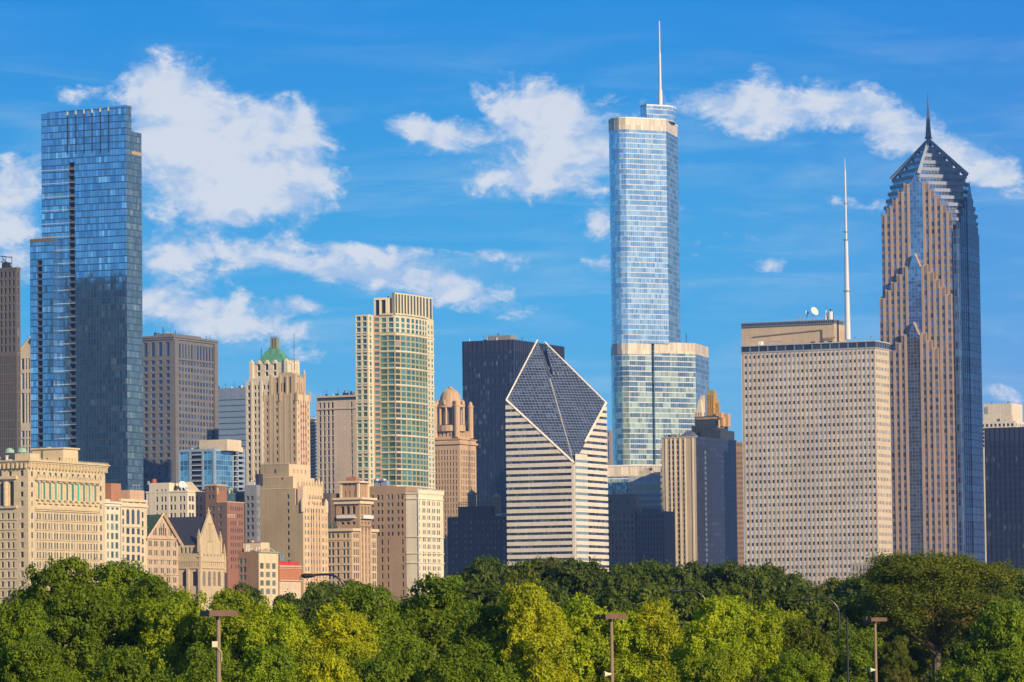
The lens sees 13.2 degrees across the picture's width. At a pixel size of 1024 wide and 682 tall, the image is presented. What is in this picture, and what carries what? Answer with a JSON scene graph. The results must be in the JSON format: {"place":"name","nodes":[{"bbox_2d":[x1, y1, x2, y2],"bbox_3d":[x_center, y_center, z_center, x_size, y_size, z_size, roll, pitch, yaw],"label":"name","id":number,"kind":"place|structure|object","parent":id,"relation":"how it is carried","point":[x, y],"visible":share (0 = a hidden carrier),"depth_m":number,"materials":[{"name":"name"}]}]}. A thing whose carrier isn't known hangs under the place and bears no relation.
{"place":"outdoors","nodes":[
{"label":"outdoors","id":0,"kind":"place"},
{"bbox_2d":[0,256,20,455],"bbox_3d":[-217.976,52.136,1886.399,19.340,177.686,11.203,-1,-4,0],"label":"office tower","id":1,"kind":"structure","parent":0,"point":[10,385],"depth_m":1885.91,"materials":[{"name":"stone"}]},
{"bbox_2d":[21,337,30,453],"bbox_3d":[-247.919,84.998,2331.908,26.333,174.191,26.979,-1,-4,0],"label":"office tower","id":2,"kind":"structure","parent":0,"point":[25,401],"depth_m":2329.14,"materials":[{"name":"beige stone"}]},
{"bbox_2d":[146,512,184,591],"bbox_3d":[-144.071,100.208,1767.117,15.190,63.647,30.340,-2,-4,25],"label":"gabled building","id":3,"kind":"structure","parent":0,"point":[163,539],"depth_m":1765.70,"materials":[{"name":"beige stone"}]},
{"bbox_2d":[145,479,205,553],"bbox_3d":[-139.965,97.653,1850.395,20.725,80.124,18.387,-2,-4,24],"label":"office building","id":4,"kind":"structure","parent":0,"point":[172,499],"depth_m":1845.17,"materials":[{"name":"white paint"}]},
{"bbox_2d":[143,330,218,503],"bbox_3d":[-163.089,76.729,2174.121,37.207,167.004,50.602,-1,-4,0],"label":"office tower","id":5,"kind":"structure","parent":0,"point":[180,392],"depth_m":2159.41,"materials":[{"name":"grey stone"}]},
{"bbox_2d":[145,361,212,496],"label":"window","id":6,"kind":"structure","parent":5,"relation":"in","point":[182,361],"depth_m":2174.45,"materials":[{"name":"grey glass"}]},
{"bbox_2d":[178,439,244,491],"bbox_3d":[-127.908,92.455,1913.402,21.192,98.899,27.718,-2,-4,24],"label":"apartment block","id":7,"kind":"structure","parent":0,"point":[222,461],"depth_m":1906.82,"materials":[{"name":"blue glass"}]},
{"bbox_2d":[205,484,226,531],"bbox_3d":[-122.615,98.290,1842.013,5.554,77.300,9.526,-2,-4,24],"label":"brick building","id":8,"kind":"structure","parent":0,"point":[215,493],"depth_m":1840.34,"materials":[{"name":"brown brick"}]},
{"bbox_2d":[218,382,245,484],"bbox_3d":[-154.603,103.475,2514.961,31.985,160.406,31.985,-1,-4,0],"label":"office tower","id":9,"kind":"structure","parent":0,"point":[232,411],"depth_m":2507.39,"materials":[{"name":"grey metal"}]},
{"bbox_2d":[246,337,299,484],"bbox_3d":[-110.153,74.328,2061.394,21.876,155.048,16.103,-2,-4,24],"label":"office tower","id":10,"kind":"structure","parent":0,"point":[274,360],"depth_m":2060.29,"materials":[{"name":"beige stone"}]},
{"bbox_2d":[263,370,310,464],"bbox_3d":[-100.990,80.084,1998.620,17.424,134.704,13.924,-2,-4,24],"label":"office tower","id":11,"kind":"structure","parent":0,"point":[287,400],"depth_m":1996.81,"materials":[{"name":"beige stone"}]},
{"bbox_2d":[310,417,316,481],"bbox_3d":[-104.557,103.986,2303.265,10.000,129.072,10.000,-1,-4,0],"label":"apartment tower","id":12,"kind":"structure","parent":0,"point":[313,458],"depth_m":2303.14,"materials":[{"name":"blue glass"}]},
{"bbox_2d":[315,389,356,493],"bbox_3d":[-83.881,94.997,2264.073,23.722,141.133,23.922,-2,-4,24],"label":"office tower","id":13,"kind":"structure","parent":0,"point":[336,437],"depth_m":2257.02,"materials":[{"name":"concrete"}]},
{"bbox_2d":[355,293,435,490],"bbox_3d":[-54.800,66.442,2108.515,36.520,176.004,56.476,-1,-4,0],"label":"apartment tower","id":14,"kind":"structure","parent":0,"point":[395,405],"depth_m":2090.22,"materials":[{"name":"concrete"}]},
{"bbox_2d":[357,316,433,489],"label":"window","id":15,"kind":"structure","parent":14,"relation":"in","point":[364,317],"depth_m":2094.21,"materials":[{"name":"green glass"}]},
{"bbox_2d":[434,386,477,576],"bbox_3d":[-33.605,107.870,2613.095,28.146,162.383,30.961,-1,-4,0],"label":"domed tower","id":16,"kind":"structure","parent":0,"point":[456,444],"depth_m":2606.56,"materials":[{"name":"stone"}]},
{"bbox_2d":[447,490,507,581],"bbox_3d":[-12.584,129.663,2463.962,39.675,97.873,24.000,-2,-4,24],"label":"office building","id":17,"kind":"structure","parent":0,"point":[473,530],"depth_m":2457.52,"materials":[{"name":"blue glass"}]},
{"bbox_2d":[0,0,1023,477],"label":"sky","id":18,"kind":"structure","parent":0,"point":[306,163],"materials":[{"name":"blue"}]},
{"bbox_2d":[462,333,564,513],"bbox_3d":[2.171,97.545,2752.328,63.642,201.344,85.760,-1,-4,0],"label":"office tower","id":19,"kind":"structure","parent":0,"point":[492,366],"depth_m":2720.29,"materials":[{"name":"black glass"}]},
{"bbox_2d":[505,339,608,571],"bbox_3d":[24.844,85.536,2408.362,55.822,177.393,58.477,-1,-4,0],"label":"office tower","id":20,"kind":"structure","parent":0,"point":[556,459],"depth_m":2394.43,"materials":[{"name":"white glass"}]},
{"bbox_2d":[607,488,638,573],"bbox_3d":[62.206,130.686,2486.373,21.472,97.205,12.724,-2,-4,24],"label":"office building","id":21,"kind":"structure","parent":0,"point":[622,508],"depth_m":2482.71,"materials":[{"name":"blue glass"}]},
{"bbox_2d":[607,465,661,482],"bbox_3d":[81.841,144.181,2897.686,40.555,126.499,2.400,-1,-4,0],"label":"podium block","id":22,"kind":"structure","parent":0,"point":[618,473],"depth_m":2900.87,"materials":[{"name":"beige concrete"}]},
{"bbox_2d":[628,468,661,511],"bbox_3d":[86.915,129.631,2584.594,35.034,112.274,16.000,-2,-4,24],"label":"office building","id":23,"kind":"structure","parent":0,"point":[645,485],"depth_m":2583.35,"materials":[{"name":"glass"}]},
{"bbox_2d":[637,504,675,567],"bbox_3d":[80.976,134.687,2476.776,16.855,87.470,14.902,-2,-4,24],"label":"office building","id":24,"kind":"structure","parent":0,"point":[656,534],"depth_m":2472.52,"materials":[{"name":"glass"}]},
{"bbox_2d":[608,21,708,464],"bbox_3d":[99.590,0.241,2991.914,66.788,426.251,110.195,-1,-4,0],"label":"glass tower","id":25,"kind":"structure","parent":0,"point":[659,378],"depth_m":2948.17,"materials":[{"name":"blue glass"}]},
{"bbox_2d":[660,430,737,571],"bbox_3d":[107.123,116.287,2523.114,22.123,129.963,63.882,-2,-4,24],"label":"office tower","id":26,"kind":"structure","parent":0,"point":[699,486],"depth_m":2500.92,"materials":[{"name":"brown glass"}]},
{"bbox_2d":[692,390,733,439],"bbox_3d":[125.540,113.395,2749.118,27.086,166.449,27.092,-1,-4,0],"label":"office tower","id":27,"kind":"structure","parent":0,"point":[714,422],"depth_m":2749.15,"materials":[{"name":"brown stone"}]},
{"bbox_2d":[736,442,743,566],"bbox_3d":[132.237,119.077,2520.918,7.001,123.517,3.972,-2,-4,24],"label":"office building","id":28,"kind":"structure","parent":0,"point":[739,474],"depth_m":2521.73,"materials":[{"name":"beige brick"}]},
{"bbox_2d":[880,93,984,563],"bbox_3d":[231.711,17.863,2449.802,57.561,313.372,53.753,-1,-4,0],"label":"pointed tower","id":29,"kind":"structure","parent":0,"point":[930,320],"depth_m":2431.11,"materials":[{"name":"glass"}]},
{"bbox_2d":[880,201,957,556],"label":"window","id":30,"kind":"structure","parent":29,"relation":"in","point":[899,202],"depth_m":2427.55,"materials":[{"name":"glass"}]},
{"bbox_2d":[983,401,1023,562],"bbox_3d":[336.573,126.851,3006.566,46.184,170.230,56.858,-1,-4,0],"label":"apartment building","id":31,"kind":"structure","parent":0,"point":[1001,415],"depth_m":2991.30,"materials":[{"name":"beige concrete"}]},
{"bbox_2d":[984,427,1023,573],"bbox_3d":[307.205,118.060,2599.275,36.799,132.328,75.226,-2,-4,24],"label":"office tower","id":32,"kind":"structure","parent":0,"point":[1004,469],"depth_m":2569.81,"materials":[{"name":"blue glass"}]},
{"label":"lawn","id":33,"kind":"structure","parent":0,"visible":0},
{"bbox_2d":[0,597,60,680],"bbox_3d":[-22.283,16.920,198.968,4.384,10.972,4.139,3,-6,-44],"label":"park tree","id":34,"kind":"object","parent":33,"relation":"on","point":[28,617],"visible":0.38,"depth_m":199.25,"materials":[{"name":"green plant"}]},
{"bbox_2d":[0,629,81,681],"bbox_3d":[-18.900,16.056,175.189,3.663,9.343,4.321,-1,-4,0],"label":"park tree","id":35,"kind":"object","parent":33,"relation":"on","point":[28,659],"visible":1,"depth_m":174.38,"materials":[{"name":"green plant"}]},
{"bbox_2d":[6,553,121,680],"bbox_3d":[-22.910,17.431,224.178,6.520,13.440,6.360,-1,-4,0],"label":"park tree","id":36,"kind":"object","parent":33,"relation":"on","point":[70,602],"visible":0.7,"depth_m":223.26,"materials":[{"name":"green plant"}]},
{"bbox_2d":[70,557,145,676],"bbox_3d":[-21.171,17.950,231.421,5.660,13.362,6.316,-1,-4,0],"label":"park tree","id":37,"kind":"object","parent":33,"relation":"on","point":[119,578],"visible":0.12,"depth_m":230.57,"materials":[{"name":"green plant"}]},
{"bbox_2d":[74,641,165,681],"bbox_3d":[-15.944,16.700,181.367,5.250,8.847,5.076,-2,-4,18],"label":"park tree","id":38,"kind":"object","parent":33,"relation":"on","point":[109,667],"visible":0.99,"depth_m":181.10,"materials":[{"name":"green plant"}]},
{"bbox_2d":[100,571,193,681],"bbox_3d":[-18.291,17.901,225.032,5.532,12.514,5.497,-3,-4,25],"label":"park tree","id":39,"kind":"object","parent":33,"relation":"on","point":[156,588],"visible":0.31,"depth_m":224.69,"materials":[{"name":"green plant"}]},
{"bbox_2d":[134,585,212,680],"bbox_3d":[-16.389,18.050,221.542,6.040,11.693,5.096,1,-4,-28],"label":"park tree","id":40,"kind":"object","parent":33,"relation":"on","point":[170,622],"visible":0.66,"depth_m":220.16,"materials":[{"name":"green plant"}]},
{"bbox_2d":[147,641,250,681],"bbox_3d":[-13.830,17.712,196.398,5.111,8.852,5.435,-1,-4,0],"label":"park tree","id":41,"kind":"object","parent":33,"relation":"on","point":[200,673],"visible":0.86,"depth_m":196.30,"materials":[{"name":"green plant"}]},
{"bbox_2d":[200,610,237,681],"bbox_3d":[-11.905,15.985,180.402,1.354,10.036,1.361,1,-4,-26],"label":"box lamp","id":42,"kind":"object","parent":33,"relation":"on","point":[217,614],"visible":1,"depth_m":180.48,"materials":[{"name":"brown metal"}]},
{"bbox_2d":[185,585,275,679],"bbox_3d":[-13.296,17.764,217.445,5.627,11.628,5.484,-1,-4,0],"label":"park tree","id":43,"kind":"object","parent":33,"relation":"on","point":[232,630],"visible":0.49,"depth_m":216.68,"materials":[{"name":"green plant"}]},
{"bbox_2d":[229,642,300,681],"bbox_3d":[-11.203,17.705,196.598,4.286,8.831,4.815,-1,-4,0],"label":"park tree","id":44,"kind":"object","parent":33,"relation":"on","point":[267,664],"visible":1,"depth_m":195.88,"materials":[{"name":"green plant"}]},
{"bbox_2d":[238,599,316,681],"bbox_3d":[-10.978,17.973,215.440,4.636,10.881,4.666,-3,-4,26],"label":"park tree","id":45,"kind":"object","parent":33,"relation":"on","point":[288,631],"visible":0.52,"depth_m":214.72,"materials":[{"name":"green plant"}]},
{"bbox_2d":[282,597,343,629],"bbox_3d":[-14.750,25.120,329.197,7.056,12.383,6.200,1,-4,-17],"label":"park tree","id":46,"kind":"object","parent":33,"relation":"on","point":[306,610],"visible":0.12,"depth_m":328.88,"materials":[{"name":"green plant"}]},
{"bbox_2d":[293,577,349,609],"bbox_3d":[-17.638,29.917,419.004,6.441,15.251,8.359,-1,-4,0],"label":"park tree","id":47,"kind":"object","parent":33,"relation":"on","point":[323,589],"visible":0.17,"depth_m":418.38,"materials":[{"name":"green plant"}]},
{"bbox_2d":[296,651,362,681],"bbox_3d":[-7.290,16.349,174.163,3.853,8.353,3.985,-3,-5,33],"label":"park tree","id":48,"kind":"object","parent":33,"relation":"on","point":[326,666],"visible":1,"depth_m":174.06,"materials":[{"name":"green plant"}]},
{"bbox_2d":[287,599,383,681],"bbox_3d":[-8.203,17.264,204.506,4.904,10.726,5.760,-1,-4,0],"label":"park tree","id":49,"kind":"object","parent":33,"relation":"on","point":[349,634],"visible":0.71,"depth_m":203.53,"materials":[{"name":"green plant"}]},
{"bbox_2d":[328,579,429,667],"bbox_3d":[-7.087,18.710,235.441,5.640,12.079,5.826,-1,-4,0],"label":"park tree","id":50,"kind":"object","parent":33,"relation":"on","point":[361,600],"visible":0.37,"depth_m":234.78,"materials":[{"name":"green plant"}]},
{"bbox_2d":[346,641,427,681],"bbox_3d":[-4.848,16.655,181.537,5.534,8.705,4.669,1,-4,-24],"label":"park tree","id":51,"kind":"object","parent":33,"relation":"on","point":[391,668],"visible":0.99,"depth_m":180.76,"materials":[{"name":"green plant"}]},
{"bbox_2d":[372,572,496,681],"bbox_3d":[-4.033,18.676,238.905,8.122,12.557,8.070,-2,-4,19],"label":"park tree","id":52,"kind":"object","parent":33,"relation":"on","point":[432,611],"visible":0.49,"depth_m":238.51,"materials":[{"name":"green plant"}]},
{"bbox_2d":[430,639,521,681],"bbox_3d":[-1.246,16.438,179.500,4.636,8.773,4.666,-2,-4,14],"label":"park tree","id":53,"kind":"object","parent":33,"relation":"on","point":[462,665],"visible":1,"depth_m":178.85,"materials":[{"name":"green plant"}]},
{"bbox_2d":[436,601,520,681],"bbox_3d":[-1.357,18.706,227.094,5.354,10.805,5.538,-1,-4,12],"label":"park tree","id":54,"kind":"object","parent":33,"relation":"on","point":[477,622],"visible":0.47,"depth_m":226.78,"materials":[{"name":"green plant"}]},
{"bbox_2d":[455,552,507,587],"bbox_3d":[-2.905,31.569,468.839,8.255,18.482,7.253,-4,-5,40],"label":"park tree","id":55,"kind":"object","parent":33,"relation":"on","point":[487,569],"visible":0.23,"depth_m":467.73,"materials":[{"name":"green plant"}]},
{"bbox_2d":[455,580,515,651],"bbox_3d":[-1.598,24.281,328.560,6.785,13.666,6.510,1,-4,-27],"label":"park tree","id":56,"kind":"object","parent":33,"relation":"on","point":[491,594],"visible":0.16,"depth_m":328.70,"materials":[{"name":"green plant"}]},
{"bbox_2d":[497,559,541,590],"bbox_3d":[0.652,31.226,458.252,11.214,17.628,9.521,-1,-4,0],"label":"park tree","id":57,"kind":"object","parent":33,"relation":"on","point":[511,574],"visible":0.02,"depth_m":458.99,"materials":[{"name":"green plant"}]},
{"bbox_2d":[491,578,577,681],"bbox_3d":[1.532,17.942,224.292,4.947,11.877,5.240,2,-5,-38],"label":"park tree","id":58,"kind":"object","parent":33,"relation":"on","point":[536,645],"visible":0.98,"depth_m":223.78,"materials":[{"name":"green plant"}]},
{"bbox_2d":[518,575,571,621],"bbox_3d":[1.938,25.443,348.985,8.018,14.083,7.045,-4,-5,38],"label":"park tree","id":59,"kind":"object","parent":33,"relation":"on","point":[561,596],"visible":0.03,"depth_m":348.30,"materials":[{"name":"green plant"}]},
{"bbox_2d":[518,553,572,602],"bbox_3d":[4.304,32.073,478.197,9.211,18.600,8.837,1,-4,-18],"label":"park tree","id":60,"kind":"object","parent":33,"relation":"on","point":[544,569],"visible":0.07,"depth_m":478.79,"materials":[{"name":"green plant"}]},
{"bbox_2d":[551,555,607,607],"bbox_3d":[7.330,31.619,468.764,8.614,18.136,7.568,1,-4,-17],"label":"park tree","id":61,"kind":"object","parent":33,"relation":"on","point":[573,575],"visible":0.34,"depth_m":467.97,"materials":[{"name":"green plant"}]},
{"bbox_2d":[534,592,644,681],"bbox_3d":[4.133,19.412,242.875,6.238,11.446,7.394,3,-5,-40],"label":"park tree","id":62,"kind":"object","parent":33,"relation":"on","point":[583,620],"visible":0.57,"depth_m":241.46,"materials":[{"name":"green plant"}]},
{"bbox_2d":[578,564,643,607],"bbox_3d":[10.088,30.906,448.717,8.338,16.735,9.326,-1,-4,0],"label":"park tree","id":63,"kind":"object","parent":33,"relation":"on","point":[623,579],"visible":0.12,"depth_m":448.23,"materials":[{"name":"green plant"}]},
{"bbox_2d":[585,586,636,675],"bbox_3d":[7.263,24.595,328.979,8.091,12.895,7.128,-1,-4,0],"label":"park tree","id":64,"kind":"object","parent":33,"relation":"on","point":[613,600],"visible":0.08,"depth_m":328.70,"materials":[{"name":"green plant"}]},
{"bbox_2d":[596,614,626,681],"bbox_3d":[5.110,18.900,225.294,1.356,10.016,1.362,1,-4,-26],"label":"box lamp","id":65,"kind":"object","parent":33,"relation":"on","point":[611,617],"visible":1,"depth_m":225.35,"materials":[{"name":"brown metal"}]},
{"bbox_2d":[578,608,670,681],"bbox_3d":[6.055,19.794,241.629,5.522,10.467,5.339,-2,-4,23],"label":"park tree","id":66,"kind":"object","parent":33,"relation":"on","point":[628,671],"visible":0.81,"depth_m":240.54,"materials":[{"name":"green plant"}]},
{"bbox_2d":[613,556,672,588],"bbox_3d":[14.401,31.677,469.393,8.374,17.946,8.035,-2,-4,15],"label":"park tree","id":67,"kind":"object","parent":33,"relation":"on","point":[638,568],"visible":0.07,"depth_m":468.26,"materials":[{"name":"green plant"}]},
{"bbox_2d":[621,578,679,612],"bbox_3d":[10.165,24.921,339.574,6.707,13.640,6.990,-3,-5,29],"label":"park tree","id":68,"kind":"object","parent":33,"relation":"on","point":[645,591],"visible":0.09,"depth_m":338.37,"materials":[{"name":"green plant"}]},
{"bbox_2d":[609,596,709,681],"bbox_3d":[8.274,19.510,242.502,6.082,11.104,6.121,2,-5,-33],"label":"park tree","id":69,"kind":"object","parent":33,"relation":"on","point":[655,618],"visible":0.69,"depth_m":240.64,"materials":[{"name":"green plant"}]},
{"bbox_2d":[638,559,704,592],"bbox_3d":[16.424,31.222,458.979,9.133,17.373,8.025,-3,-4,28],"label":"park tree","id":70,"kind":"object","parent":33,"relation":"on","point":[679,576],"visible":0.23,"depth_m":458.19,"materials":[{"name":"green plant"}]},
{"bbox_2d":[665,579,724,631],"bbox_3d":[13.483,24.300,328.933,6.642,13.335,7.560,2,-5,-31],"label":"park tree","id":71,"kind":"object","parent":33,"relation":"on","point":[682,602],"visible":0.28,"depth_m":327.62,"materials":[{"name":"green plant"}]},
{"bbox_2d":[666,593,758,681],"bbox_3d":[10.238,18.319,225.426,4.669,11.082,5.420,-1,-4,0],"label":"park tree","id":72,"kind":"object","parent":33,"relation":"on","point":[718,622],"visible":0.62,"depth_m":224.62,"materials":[{"name":"green plant"}]},
{"bbox_2d":[671,642,755,681],"bbox_3d":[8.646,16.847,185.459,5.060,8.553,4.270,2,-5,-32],"label":"park tree","id":73,"kind":"object","parent":33,"relation":"on","point":[721,667],"visible":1,"depth_m":184.63,"materials":[{"name":"green plant"}]},
{"bbox_2d":[701,557,756,597],"bbox_3d":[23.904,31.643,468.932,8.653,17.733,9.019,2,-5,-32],"label":"park tree","id":74,"kind":"object","parent":33,"relation":"on","point":[723,577],"visible":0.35,"depth_m":466.88,"materials":[{"name":"green plant"}]},
{"bbox_2d":[721,583,763,681],"bbox_3d":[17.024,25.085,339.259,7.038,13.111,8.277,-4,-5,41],"label":"park tree","id":75,"kind":"object","parent":33,"relation":"on","point":[747,594],"visible":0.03,"depth_m":338.68,"materials":[{"name":"green plant"}]},
{"bbox_2d":[735,559,789,612],"bbox_3d":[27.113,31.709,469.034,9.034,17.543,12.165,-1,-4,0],"label":"park tree","id":76,"kind":"object","parent":33,"relation":"on","point":[769,578],"visible":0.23,"depth_m":468.19,"materials":[{"name":"green plant"}]},
{"bbox_2d":[727,598,812,681],"bbox_3d":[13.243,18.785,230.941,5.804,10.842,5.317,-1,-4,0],"label":"park tree","id":77,"kind":"object","parent":33,"relation":"on","point":[763,627],"visible":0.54,"depth_m":229.92,"materials":[{"name":"green plant"}]},
{"bbox_2d":[749,586,811,676],"bbox_3d":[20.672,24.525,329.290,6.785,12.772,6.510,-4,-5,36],"label":"park tree","id":78,"kind":"object","parent":33,"relation":"on","point":[787,601],"visible":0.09,"depth_m":328.05,"materials":[{"name":"green plant"}]},
{"bbox_2d":[773,570,814,596],"bbox_3d":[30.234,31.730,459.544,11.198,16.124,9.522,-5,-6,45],"label":"park tree","id":79,"kind":"object","parent":33,"relation":"on","point":[794,582],"visible":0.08,"depth_m":458.30,"materials":[{"name":"green plant"}]},
{"bbox_2d":[758,648,832,681],"bbox_3d":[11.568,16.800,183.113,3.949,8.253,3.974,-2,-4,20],"label":"park tree","id":80,"kind":"object","parent":33,"relation":"on","point":[801,671],"visible":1,"depth_m":182.90,"materials":[{"name":"green plant"}]},
{"bbox_2d":[771,615,839,679],"bbox_3d":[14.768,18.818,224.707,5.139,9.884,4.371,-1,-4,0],"label":"park tree","id":81,"kind":"object","parent":33,"relation":"on","point":[810,638],"visible":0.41,"depth_m":224.03,"materials":[{"name":"green plant"}]},
{"bbox_2d":[799,574,844,598],"bbox_3d":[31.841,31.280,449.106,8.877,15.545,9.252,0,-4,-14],"label":"park tree","id":82,"kind":"object","parent":33,"relation":"on","point":[821,589],"visible":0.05,"depth_m":448.61,"materials":[{"name":"green plant"}]},
{"bbox_2d":[797,592,863,676],"bbox_3d":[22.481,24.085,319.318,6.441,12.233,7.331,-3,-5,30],"label":"park tree","id":83,"kind":"object","parent":33,"relation":"on","point":[822,614],"visible":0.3,"depth_m":318.44,"materials":[{"name":"green plant"}]},
{"bbox_2d":[831,571,874,605],"bbox_3d":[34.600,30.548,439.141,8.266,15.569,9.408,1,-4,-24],"label":"park tree","id":84,"kind":"object","parent":33,"relation":"on","point":[849,587],"visible":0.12,"depth_m":438.54,"materials":[{"name":"green plant"}]},
{"bbox_2d":[814,623,893,681],"bbox_3d":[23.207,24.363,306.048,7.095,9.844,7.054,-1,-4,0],"label":"park tree","id":85,"kind":"object","parent":33,"relation":"on","point":[861,655],"visible":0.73,"depth_m":305.33,"materials":[{"name":"green plant"}]},
{"bbox_2d":[862,618,886,681],"bbox_3d":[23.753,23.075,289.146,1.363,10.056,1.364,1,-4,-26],"label":"box lamp","id":86,"kind":"object","parent":33,"relation":"on","point":[874,620],"visible":1,"depth_m":289.18,"materials":[{"name":"brown metal"}]},
{"bbox_2d":[845,596,915,677],"bbox_3d":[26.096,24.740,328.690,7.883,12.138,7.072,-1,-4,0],"label":"park tree","id":87,"kind":"object","parent":33,"relation":"on","point":[861,624],"visible":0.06,"depth_m":328.55,"materials":[{"name":"green plant"}]},
{"bbox_2d":[850,587,941,681],"bbox_3d":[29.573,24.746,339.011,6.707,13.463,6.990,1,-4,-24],"label":"park tree","id":88,"kind":"object","parent":33,"relation":"on","point":[922,655],"visible":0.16,"depth_m":337.07,"materials":[{"name":"green plant"}]},
{"bbox_2d":[877,635,917,681],"bbox_3d":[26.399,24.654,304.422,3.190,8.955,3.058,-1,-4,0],"label":"park tree","id":89,"kind":"object","parent":33,"relation":"on","point":[897,656],"visible":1,"depth_m":304.11,"materials":[{"name":"green plant"}]},
{"bbox_2d":[853,547,1023,680],"bbox_3d":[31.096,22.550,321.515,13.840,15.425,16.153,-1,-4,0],"label":"tree","id":90,"kind":"object","parent":33,"relation":"on","point":[908,593],"visible":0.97,"depth_m":318.29,"materials":[{"name":"green plant"}]},
{"bbox_2d":[932,641,998,681],"bbox_3d":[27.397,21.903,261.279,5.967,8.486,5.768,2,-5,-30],"label":"park tree","id":91,"kind":"object","parent":33,"relation":"on","point":[950,672],"visible":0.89,"depth_m":260.57,"materials":[{"name":"green plant"}]},
{"bbox_2d":[941,580,1016,669],"bbox_3d":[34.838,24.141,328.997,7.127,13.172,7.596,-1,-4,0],"label":"park tree","id":92,"kind":"object","parent":33,"relation":"on","point":[950,652],"visible":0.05,"depth_m":328.01,"materials":[{"name":"green plant"}]},
{"bbox_2d":[954,596,1023,681],"bbox_3d":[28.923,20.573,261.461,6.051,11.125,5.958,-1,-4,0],"label":"park tree","id":93,"kind":"object","parent":33,"relation":"on","point":[1004,626],"visible":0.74,"depth_m":260.14,"materials":[{"name":"green plant"}]},
{"bbox_2d":[986,647,1023,681],"bbox_3d":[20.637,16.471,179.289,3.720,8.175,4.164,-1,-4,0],"label":"park tree","id":94,"kind":"object","parent":33,"relation":"on","point":[1011,667],"visible":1,"depth_m":179.16,"materials":[{"name":"green plant"}]},
{"label":"ground","id":95,"kind":"structure","parent":0,"visible":0},
{"bbox_2d":[0,447,109,644],"bbox_3d":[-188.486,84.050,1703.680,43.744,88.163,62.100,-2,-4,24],"label":"limestone building","id":96,"kind":"structure","parent":95,"relation":"on","point":[52,500],"depth_m":1684.06,"materials":[{"name":"beige stone"}]},
{"bbox_2d":[37,458,88,586],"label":"window","id":97,"kind":"structure","parent":96,"relation":"in","point":[47,458],"depth_m":1692.02,"materials":[{"name":"grey glass"}]},
{"bbox_2d":[30,105,142,490],"bbox_3d":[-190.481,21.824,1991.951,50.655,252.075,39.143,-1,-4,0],"label":"glass tower","id":98,"kind":"structure","parent":95,"relation":"on","point":[86,348],"depth_m":1983.83,"materials":[{"name":"blue glass"}]},
{"bbox_2d":[104,483,121,634],"bbox_3d":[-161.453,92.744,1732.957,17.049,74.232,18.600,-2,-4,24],"label":"narrow building","id":99,"kind":"structure","parent":95,"relation":"on","point":[112,521],"depth_m":1729.49,"materials":[{"name":"beige stone"}]},
{"bbox_2d":[119,484,148,618],"bbox_3d":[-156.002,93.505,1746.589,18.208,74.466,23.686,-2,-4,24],"label":"arcaded building","id":100,"kind":"structure","parent":95,"relation":"on","point":[133,527],"depth_m":1745.33,"materials":[{"name":"beige stone"}]},
{"bbox_2d":[168,507,226,627],"bbox_3d":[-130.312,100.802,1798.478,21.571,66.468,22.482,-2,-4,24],"label":"gothic clubhouse","id":101,"kind":"structure","parent":95,"relation":"on","point":[201,561],"depth_m":1793.00,"materials":[{"name":"stone"}]},
{"bbox_2d":[217,501,243,604],"bbox_3d":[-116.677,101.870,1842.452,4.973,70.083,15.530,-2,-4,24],"label":"brick building","id":102,"kind":"structure","parent":95,"relation":"on","point":[230,520],"depth_m":1839.11,"materials":[{"name":"brown brick"}]},
{"bbox_2d":[245,474,262,541],"bbox_3d":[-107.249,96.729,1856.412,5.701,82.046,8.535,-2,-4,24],"label":"office building","id":103,"kind":"structure","parent":95,"relation":"on","point":[252,510],"depth_m":1854.51,"materials":[{"name":"grey concrete"}]},
{"bbox_2d":[238,540,278,612],"bbox_3d":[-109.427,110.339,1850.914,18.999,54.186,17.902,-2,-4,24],"label":"building","id":104,"kind":"structure","parent":95,"relation":"on","point":[258,566],"depth_m":1844.49,"materials":[{"name":"beige concrete"}]},
{"bbox_2d":[278,553,301,598],"bbox_3d":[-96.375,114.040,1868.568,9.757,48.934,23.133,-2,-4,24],"label":"building","id":105,"kind":"structure","parent":95,"relation":"on","point":[289,578],"depth_m":1865.59,"materials":[{"name":"red brick"}]},
{"bbox_2d":[260,463,327,596],"bbox_3d":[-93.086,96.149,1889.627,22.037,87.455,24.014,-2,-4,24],"label":"brick tower","id":106,"kind":"structure","parent":95,"relation":"on","point":[293,519],"depth_m":1882.24,"materials":[{"name":"beige brick"}]},
{"bbox_2d":[322,477,378,591],"bbox_3d":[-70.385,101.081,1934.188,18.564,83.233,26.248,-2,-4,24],"label":"tower building","id":107,"kind":"structure","parent":95,"relation":"on","point":[352,544],"depth_m":1929.96,"materials":[{"name":"beige stone"}]},
{"bbox_2d":[369,479,444,605],"bbox_3d":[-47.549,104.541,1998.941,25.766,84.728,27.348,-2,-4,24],"label":"terracotta building","id":108,"kind":"structure","parent":95,"relation":"on","point":[407,521],"depth_m":1988.58,"materials":[{"name":"beige brick"}]},
{"bbox_2d":[740,166,892,586],"bbox_3d":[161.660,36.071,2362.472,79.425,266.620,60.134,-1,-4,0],"label":"office tower","id":109,"kind":"structure","parent":95,"relation":"on","point":[817,477],"depth_m":2346.91,"materials":[{"name":"stone"}]},
{"bbox_2d":[742,320,891,583],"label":"window","id":110,"kind":"structure","parent":109,"relation":"in","point":[813,322],"depth_m":2347.12,"materials":[{"name":"grey glass"}]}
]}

